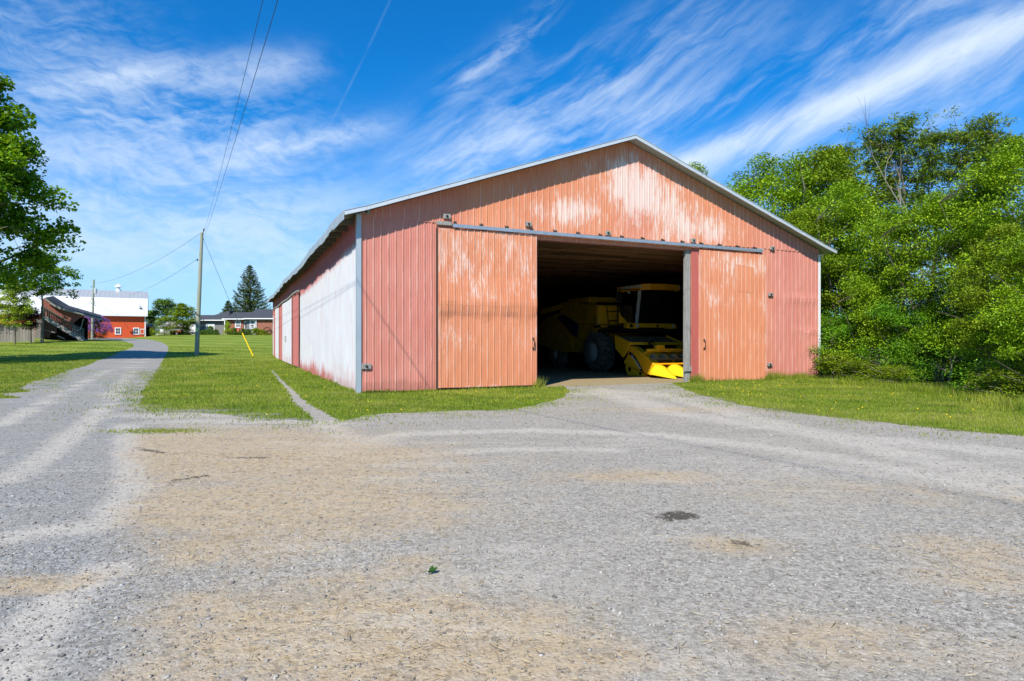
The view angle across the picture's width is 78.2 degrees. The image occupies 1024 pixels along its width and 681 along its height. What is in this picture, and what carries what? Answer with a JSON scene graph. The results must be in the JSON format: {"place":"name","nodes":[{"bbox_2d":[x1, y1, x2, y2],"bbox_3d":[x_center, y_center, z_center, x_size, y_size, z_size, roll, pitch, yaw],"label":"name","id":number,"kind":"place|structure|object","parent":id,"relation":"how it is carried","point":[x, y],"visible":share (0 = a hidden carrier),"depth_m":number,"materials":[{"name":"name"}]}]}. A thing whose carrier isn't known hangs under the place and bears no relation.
{"place":"outdoors","nodes":[
{"label":"outdoors","id":0,"kind":"place"},
{"bbox_2d":[0,338,133,397],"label":"lawn","id":1,"kind":"structure","parent":0,"point":[79,345],"depth_m":62.58,"materials":[{"name":"green plant"}]},
{"bbox_2d":[0,302,10,325],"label":"yellow bush","id":2,"kind":"object","parent":1,"relation":"on","point":[4,313],"visible":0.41,"depth_m":78.20,"materials":[{"name":"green plant"}]},
{"bbox_2d":[0,323,34,341],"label":"plank fence","id":3,"kind":"object","parent":1,"relation":"on","point":[7,334],"visible":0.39,"depth_m":78.68,"materials":[{"name":"grey wood"}]},
{"bbox_2d":[0,282,36,343],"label":"young tree","id":4,"kind":"object","parent":1,"relation":"on","point":[12,308],"visible":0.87,"depth_m":73.78,"materials":[{"name":"green plant"}]},
{"bbox_2d":[19,307,41,342],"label":"plum tree","id":5,"kind":"object","parent":1,"relation":"on","point":[31,318],"visible":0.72,"depth_m":75.77,"materials":[{"name":"brown plant"}]},
{"bbox_2d":[0,72,86,289],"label":"maple tree","id":6,"kind":"object","parent":1,"relation":"on","point":[15,176],"visible":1,"depth_m":44.46,"materials":[{"name":"green plant"}]},
{"bbox_2d":[4,242,83,342],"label":"young maple","id":7,"kind":"object","parent":1,"relation":"on","point":[45,290],"visible":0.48,"depth_m":76.00,"materials":[{"name":"green plant"}]},
{"bbox_2d":[35,296,102,340],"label":"covered ramp","id":8,"kind":"structure","parent":1,"relation":"on","point":[62,321],"depth_m":81.47,"materials":[{"name":"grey wood"}]},
{"bbox_2d":[84,316,113,338],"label":"lilac bush","id":9,"kind":"object","parent":1,"relation":"on","point":[96,328],"visible":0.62,"depth_m":97.67,"materials":[{"name":"purple plant"}]},
{"bbox_2d":[0,283,147,337],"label":"gambrel barn","id":10,"kind":"structure","parent":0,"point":[127,317],"depth_m":109.53,"materials":[{"name":"red painted wood"},{"name":"white steel"},{"name":"white paint"}]},
{"bbox_2d":[115,327,120,334],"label":"window","id":11,"kind":"structure","parent":10,"relation":"in","point":[117,329],"depth_m":108.92,"materials":[{"name":"white paint"}]},
{"bbox_2d":[133,328,138,334],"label":"window","id":12,"kind":"structure","parent":10,"relation":"in","point":[135,330],"depth_m":110.22,"materials":[{"name":"white paint"}]},
{"bbox_2d":[47,338,168,379],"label":"gravel road","id":13,"kind":"structure","parent":0,"point":[141,355],"depth_m":42.48,"materials":[{"name":"grey gravel"}]},
{"bbox_2d":[91,280,96,338],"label":"utility pole","id":14,"kind":"object","parent":13,"relation":"on","point":[94,289],"visible":0.98,"depth_m":95.88,"materials":[{"name":"grey wood"}]},
{"bbox_2d":[94,235,197,283],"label":"service wire","id":15,"kind":"object","parent":14,"relation":"hanging from","point":[153,262],"visible":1,"depth_m":72.36,"materials":[{"name":"grey"}]},
{"bbox_2d":[146,309,162,324],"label":"leafy tree","id":16,"kind":"object","parent":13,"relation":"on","point":[153,315],"visible":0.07,"depth_m":139.70,"materials":[{"name":"green plant"}]},
{"bbox_2d":[272,371,334,421],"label":"gravel path","id":17,"kind":"structure","parent":0,"point":[297,399],"depth_m":14.82,"materials":[{"name":"grey gravel"}]},
{"bbox_2d":[0,379,1023,680],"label":"gravel yard","id":18,"kind":"structure","parent":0,"point":[1006,453],"depth_m":4.99,"materials":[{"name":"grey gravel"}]},
{"bbox_2d":[428,565,437,572],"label":"fallen leaf","id":19,"kind":"object","parent":18,"relation":"on","point":[432,568],"visible":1,"depth_m":4.34,"materials":[{"name":"green plant"}]},
{"bbox_2d":[0,0,1023,333],"label":"sky","id":20,"kind":"structure","parent":0,"point":[350,104],"materials":[{"name":"blue"}]},
{"bbox_2d":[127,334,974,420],"bbox_3d":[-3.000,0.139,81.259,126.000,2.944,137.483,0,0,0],"label":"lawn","id":21,"kind":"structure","parent":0,"point":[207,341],"depth_m":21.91,"materials":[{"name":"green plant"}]},
{"bbox_2d":[150,316,180,335],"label":"garden bush","id":22,"kind":"object","parent":21,"relation":"on","point":[163,320],"visible":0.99,"depth_m":103.66,"materials":[{"name":"green plant"}]},
{"bbox_2d":[146,322,189,335],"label":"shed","id":23,"kind":"structure","parent":21,"relation":"on","point":[148,330],"depth_m":113.35,"materials":[{"name":"wood"}]},
{"bbox_2d":[146,298,190,324],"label":"leafy tree","id":24,"kind":"object","parent":21,"relation":"on","point":[165,306],"visible":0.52,"depth_m":120.75,"materials":[{"name":"green plant"}]},
{"bbox_2d":[170,330,181,334],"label":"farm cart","id":25,"kind":"object","parent":21,"relation":"on","point":[172,332],"visible":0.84,"depth_m":105.49,"materials":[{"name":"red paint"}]},
{"bbox_2d":[165,302,195,334],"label":"garden tree","id":26,"kind":"object","parent":21,"relation":"on","point":[183,312],"visible":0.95,"depth_m":105.54,"materials":[{"name":"green plant"}]},
{"bbox_2d":[175,328,194,334],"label":"front bush","id":27,"kind":"object","parent":21,"relation":"on","point":[189,331],"visible":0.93,"depth_m":106.36,"materials":[{"name":"green plant"}]},
{"bbox_2d":[194,228,204,354],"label":"utility pole","id":28,"kind":"object","parent":21,"relation":"on","point":[197,328],"visible":0.95,"depth_m":59.66,"materials":[{"name":"grey wood"}]},
{"bbox_2d":[204,241,243,333],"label":"guy wire","id":29,"kind":"object","parent":28,"relation":"attached to","point":[223,286],"visible":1,"depth_m":59.00,"materials":[{"name":"grey metal"}]},
{"bbox_2d":[206,0,262,223],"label":"overhead wire","id":30,"kind":"object","parent":28,"relation":"attached to","point":[242,83],"visible":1,"depth_m":15.06,"materials":[{"name":"grey"}]},
{"bbox_2d":[203,0,277,239],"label":"overhead wire","id":31,"kind":"object","parent":28,"relation":"attached to","point":[249,93],"visible":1,"depth_m":15.18,"materials":[{"name":"grey"}]},
{"bbox_2d":[203,326,214,334],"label":"front bush","id":32,"kind":"object","parent":21,"relation":"on","point":[208,331],"visible":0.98,"depth_m":106.30,"materials":[{"name":"green plant"}]},
{"bbox_2d":[222,320,231,334],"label":"front bush","id":33,"kind":"object","parent":21,"relation":"on","point":[227,326],"visible":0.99,"depth_m":106.49,"materials":[{"name":"green plant"}]},
{"bbox_2d":[219,301,235,313],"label":"spruce tree","id":34,"kind":"object","parent":21,"relation":"on","point":[227,307],"visible":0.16,"depth_m":120.76,"materials":[{"name":"green plant"}]},
{"bbox_2d":[190,309,272,334],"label":"bungalow","id":35,"kind":"object","parent":21,"relation":"on","point":[261,319],"visible":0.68,"depth_m":109.65,"materials":[{"name":"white brick"}]},
{"bbox_2d":[235,320,240,327],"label":"window","id":36,"kind":"structure","parent":35,"relation":"in","point":[237,325],"depth_m":108.55,"materials":[{"name":"white glass"}]},
{"bbox_2d":[250,320,254,328],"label":"window","id":37,"kind":"structure","parent":35,"relation":"in","point":[252,322],"depth_m":108.44,"materials":[{"name":"white glass"}]},
{"bbox_2d":[226,327,238,334],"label":"front bush","id":38,"kind":"object","parent":21,"relation":"on","point":[233,329],"visible":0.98,"depth_m":106.34,"materials":[{"name":"green plant"}]},
{"bbox_2d":[237,328,246,334],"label":"front bush","id":39,"kind":"object","parent":21,"relation":"on","point":[240,332],"visible":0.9,"depth_m":106.05,"materials":[{"name":"green plant"}]},
{"bbox_2d":[242,333,253,355],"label":"guy guard","id":40,"kind":"object","parent":21,"relation":"on","point":[247,344],"visible":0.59,"depth_m":58.05,"materials":[{"name":"yellow plastic"}]},
{"bbox_2d":[243,329,253,334],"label":"front bush","id":41,"kind":"object","parent":21,"relation":"on","point":[248,332],"visible":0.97,"depth_m":106.38,"materials":[{"name":"green plant"}]},
{"bbox_2d":[231,265,270,311],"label":"spruce tree","id":42,"kind":"object","parent":21,"relation":"on","point":[247,301],"visible":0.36,"depth_m":125.27,"materials":[{"name":"green plant"}]},
{"bbox_2d":[252,328,262,334],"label":"front bush","id":43,"kind":"object","parent":21,"relation":"on","point":[255,330],"visible":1,"depth_m":106.16,"materials":[{"name":"green plant"}]},
{"bbox_2d":[258,329,269,334],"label":"front bush","id":44,"kind":"object","parent":21,"relation":"on","point":[262,331],"visible":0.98,"depth_m":106.31,"materials":[{"name":"green plant"}]},
{"bbox_2d":[5,352,996,416],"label":"dandelion flowers","id":45,"kind":"object","parent":21,"relation":"on","point":[517,397],"visible":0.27,"depth_m":21.27,"materials":[{"name":"yellow plant"}]},
{"bbox_2d":[0,342,1023,440],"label":"grass","id":46,"kind":"structure","parent":21,"relation":"on","point":[999,403],"depth_m":18.63,"materials":[{"name":"green plant"}]},
{"bbox_2d":[267,134,836,393],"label":"pole barn","id":47,"kind":"structure","parent":21,"relation":"on","point":[457,285],"depth_m":22.55,"materials":[{"name":"red metal"}]},
{"bbox_2d":[274,310,274,355],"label":"side door","id":48,"kind":"structure","parent":47,"relation":"in","point":[274,310],"depth_m":55.54,"materials":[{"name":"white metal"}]},
{"bbox_2d":[275,307,278,357],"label":"side door","id":49,"kind":"structure","parent":47,"relation":"in","point":[277,309],"depth_m":51.24,"materials":[{"name":"white metal"}]},
{"bbox_2d":[279,305,281,359],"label":"side door","id":50,"kind":"structure","parent":47,"relation":"in","point":[280,307],"depth_m":48.43,"materials":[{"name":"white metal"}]},
{"bbox_2d":[282,297,291,364],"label":"side door","id":51,"kind":"structure","parent":47,"relation":"in","point":[287,306],"depth_m":41.75,"materials":[{"name":"white metal"}]},
{"bbox_2d":[293,292,298,366],"bbox_3d":[-12.629,-0.590,36.783,0.051,4.180,3.530,0,0,-24],"label":"side door","id":52,"kind":"structure","parent":47,"relation":"in","point":[295,298],"depth_m":36.31,"materials":[{"name":"red metal"}]},
{"bbox_2d":[438,228,536,387],"bbox_3d":[-0.731,-1.030,20.589,3.460,5.080,0.151,0,0,-24],"label":"sliding door","id":53,"kind":"structure","parent":47,"relation":"in","point":[487,281],"depth_m":20.57,"materials":[{"name":"orange metal"}]},
{"bbox_2d":[699,249,765,380],"bbox_3d":[8.751,-0.960,24.790,3.400,5.060,0.151,0,0,-24],"label":"sliding door","id":54,"kind":"structure","parent":47,"relation":"in","point":[732,285],"depth_m":24.77,"materials":[{"name":"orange metal"}]},
{"bbox_2d":[689,161,707,174],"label":"leafy tree","id":55,"kind":"object","parent":21,"relation":"on","point":[699,169],"visible":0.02,"depth_m":45.35,"materials":[{"name":"green plant"}]},
{"bbox_2d":[724,151,837,316],"bbox_3d":[14.313,-4.482,36.326,7.826,12.489,7.588,0,0,9],"label":"leafy tree","id":56,"kind":"object","parent":21,"relation":"on","point":[743,190],"visible":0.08,"depth_m":35.55,"materials":[{"name":"green plant"}]},
{"bbox_2d":[748,149,880,345],"bbox_3d":[15.264,-4.216,33.962,8.870,11.957,8.360,0,0,-40],"label":"leafy tree","id":57,"kind":"object","parent":21,"relation":"on","point":[777,188],"visible":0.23,"depth_m":33.03,"materials":[{"name":"green plant"}]},
{"bbox_2d":[784,204,856,336],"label":"leafy tree","id":58,"kind":"object","parent":21,"relation":"on","point":[809,230],"visible":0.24,"depth_m":28.59,"materials":[{"name":"green plant"}]},
{"bbox_2d":[779,142,899,369],"bbox_3d":[16.364,-4.283,33.095,7.589,12.108,6.937,0,0,43],"label":"leafy tree","id":59,"kind":"object","parent":21,"relation":"on","point":[829,156],"visible":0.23,"depth_m":32.06,"materials":[{"name":"green plant"}]},
{"bbox_2d":[820,123,863,309],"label":"cedar tree","id":60,"kind":"object","parent":21,"relation":"on","point":[853,150],"visible":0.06,"depth_m":34.65,"materials":[{"name":"green plant"}]},
{"bbox_2d":[807,308,881,378],"bbox_3d":[14.152,0.133,27.213,3.392,3.113,3.492,0,0,14],"label":"green bush","id":61,"kind":"object","parent":21,"relation":"on","point":[844,327],"visible":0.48,"depth_m":26.79,"materials":[{"name":"green plant"}]},
{"bbox_2d":[793,177,903,368],"bbox_3d":[15.335,-2.905,28.957,6.267,9.258,5.907,0,0,16],"label":"leafy tree","id":62,"kind":"object","parent":21,"relation":"on","point":[843,205],"visible":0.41,"depth_m":28.31,"materials":[{"name":"green plant"}]},
{"bbox_2d":[819,245,905,374],"bbox_3d":[15.482,-1.318,28.981,6.118,6.217,5.238,0,0,-10],"label":"green bush","id":63,"kind":"object","parent":21,"relation":"on","point":[856,263],"visible":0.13,"depth_m":28.40,"materials":[{"name":"green plant"}]},
{"bbox_2d":[847,121,910,370],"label":"cedar tree","id":64,"kind":"object","parent":21,"relation":"on","point":[875,146],"visible":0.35,"depth_m":32.72,"materials":[{"name":"green plant"}]},
{"bbox_2d":[866,111,952,370],"bbox_3d":[19.851,-4.984,31.960,4.396,13.519,3.998,0,0,-27],"label":"cedar tree","id":65,"kind":"object","parent":21,"relation":"on","point":[900,131],"visible":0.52,"depth_m":31.85,"materials":[{"name":"green plant"}]},
{"bbox_2d":[856,95,966,372],"bbox_3d":[19.609,-5.034,30.387,5.614,13.298,6.244,0,0,33],"label":"dead tree","id":66,"kind":"object","parent":21,"relation":"on","point":[900,197],"visible":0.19,"depth_m":30.63,"materials":[{"name":"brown wood"}]},
{"bbox_2d":[881,280,968,377],"bbox_3d":[18.136,-0.461,27.544,3.700,4.391,4.321,0,0,-29],"label":"green bush","id":67,"kind":"object","parent":21,"relation":"on","point":[926,303],"visible":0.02,"depth_m":27.13,"materials":[{"name":"green plant"}]},
{"bbox_2d":[901,109,959,299],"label":"cedar tree","id":68,"kind":"object","parent":21,"relation":"on","point":[932,140],"visible":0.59,"depth_m":31.13,"materials":[{"name":"green plant"}]},
{"bbox_2d":[932,105,998,362],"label":"cedar tree","id":69,"kind":"object","parent":21,"relation":"on","point":[961,159],"visible":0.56,"depth_m":30.64,"materials":[{"name":"green plant"}]},
{"bbox_2d":[942,110,1023,369],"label":"cedar tree","id":70,"kind":"object","parent":21,"relation":"on","point":[991,122],"visible":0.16,"depth_m":30.79,"materials":[{"name":"green plant"}]},
{"bbox_2d":[979,113,1023,300],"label":"cedar tree","id":71,"kind":"object","parent":21,"relation":"on","point":[999,142],"visible":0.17,"depth_m":29.91,"materials":[{"name":"green plant"}]},
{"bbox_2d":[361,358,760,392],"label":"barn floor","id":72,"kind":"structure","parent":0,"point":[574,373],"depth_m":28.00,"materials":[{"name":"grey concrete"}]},
{"bbox_2d":[537,284,682,378],"bbox_3d":[5.831,-0.711,33.395,5.160,4.621,14.400,0,0,-24],"label":"combine harvester","id":73,"kind":"object","parent":72,"relation":"on","point":[598,333],"visible":0.91,"depth_m":31.98,"materials":[{"name":"yellow metal"}]},
{"bbox_2d":[673,378,1023,435],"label":"lawn","id":74,"kind":"structure","parent":0,"point":[903,421],"depth_m":14.61,"materials":[{"name":"green plant"}]},
{"bbox_2d":[805,350,854,378],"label":"bush","id":75,"kind":"object","parent":74,"relation":"on","point":[826,364],"visible":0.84,"depth_m":26.22,"materials":[{"name":"green plant"}]},
{"bbox_2d":[830,358,889,381],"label":"bush","id":76,"kind":"object","parent":74,"relation":"on","point":[859,365],"visible":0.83,"depth_m":24.87,"materials":[{"name":"green plant"}]},
{"bbox_2d":[814,275,924,379],"bbox_3d":[14.657,-0.486,26.141,3.746,4.445,4.374,0,0,-34],"label":"green bush","id":77,"kind":"object","parent":74,"relation":"on","point":[859,306],"visible":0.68,"depth_m":25.69,"materials":[{"name":"green plant"}]},
{"bbox_2d":[851,364,928,384],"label":"bush","id":78,"kind":"object","parent":74,"relation":"on","point":[900,373],"visible":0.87,"depth_m":23.01,"materials":[{"name":"green plant"}]},
{"bbox_2d":[845,300,947,382],"bbox_3d":[15.120,0.033,24.587,3.392,3.326,3.492,0,0,-27],"label":"green bush","id":79,"kind":"object","parent":74,"relation":"on","point":[886,311],"visible":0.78,"depth_m":24.12,"materials":[{"name":"green plant"}]},
{"bbox_2d":[838,203,957,361],"bbox_3d":[15.560,-1.988,25.893,4.519,7.362,4.660,0,0,-23],"label":"leafy tree","id":80,"kind":"object","parent":74,"relation":"on","point":[890,271],"visible":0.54,"depth_m":25.36,"materials":[{"name":"green plant"}]},
{"bbox_2d":[914,323,942,380],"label":"dead bush","id":81,"kind":"object","parent":74,"relation":"on","point":[919,357],"visible":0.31,"depth_m":24.65,"materials":[{"name":"brown wood"}]},
{"bbox_2d":[866,186,999,381],"bbox_3d":[16.581,-2.129,24.433,5.313,7.664,5.638,0,0,-31],"label":"leafy tree","id":82,"kind":"object","parent":74,"relation":"on","point":[921,211],"visible":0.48,"depth_m":24.01,"materials":[{"name":"green plant"}]},
{"bbox_2d":[927,333,968,383],"bbox_3d":[16.576,0.520,23.377,1.852,2.179,1.204,0,0,-3],"label":"dead bush","id":83,"kind":"object","parent":74,"relation":"on","point":[951,364],"visible":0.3,"depth_m":23.25,"materials":[{"name":"brown wood"}]},
{"bbox_2d":[893,164,1023,380],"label":"leafy tree","id":84,"kind":"object","parent":74,"relation":"on","point":[970,233],"visible":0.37,"depth_m":22.99,"materials":[{"name":"green plant"}]},
{"bbox_2d":[920,301,1000,382],"bbox_3d":[18.093,0.008,25.410,3.392,3.378,3.492,0,0,38],"label":"green bush","id":85,"kind":"object","parent":74,"relation":"on","point":[947,363],"visible":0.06,"depth_m":25.39,"materials":[{"name":"green plant"}]},
{"bbox_2d":[928,134,1023,384],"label":"leafy tree","id":86,"kind":"object","parent":74,"relation":"on","point":[1013,163],"visible":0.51,"depth_m":21.79,"materials":[{"name":"green plant"}]},
{"bbox_2d":[934,303,1023,394],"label":"green bush","id":87,"kind":"object","parent":74,"relation":"on","point":[1000,360],"visible":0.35,"depth_m":18.59,"materials":[{"name":"green plant"}]},
{"bbox_2d":[939,308,1018,380],"bbox_3d":[17.797,0.029,23.471,3.223,3.348,3.764,0,0,-14],"label":"green bush","id":88,"kind":"object","parent":74,"relation":"on","point":[954,367],"visible":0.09,"depth_m":24.35,"materials":[{"name":"green plant"}]},
{"bbox_2d":[940,222,1023,392],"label":"leafy tree","id":89,"kind":"object","parent":74,"relation":"on","point":[998,232],"visible":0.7,"depth_m":18.50,"materials":[{"name":"green plant"}]},
{"bbox_2d":[960,367,1023,399],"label":"bush","id":90,"kind":"object","parent":74,"relation":"on","point":[1014,378],"visible":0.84,"depth_m":16.96,"materials":[{"name":"green plant"}]},
{"bbox_2d":[975,282,1023,395],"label":"green bush","id":91,"kind":"object","parent":74,"relation":"on","point":[1017,327],"visible":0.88,"depth_m":16.57,"materials":[{"name":"green plant"}]},
{"bbox_2d":[979,227,1023,367],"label":"leafy tree","id":92,"kind":"object","parent":74,"relation":"on","point":[1012,291],"visible":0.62,"depth_m":17.35,"materials":[{"name":"green plant"}]},
{"bbox_2d":[993,210,1023,299],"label":"leafy tree","id":93,"kind":"object","parent":74,"relation":"on","point":[1018,242],"visible":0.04,"depth_m":21.59,"materials":[{"name":"green plant"}]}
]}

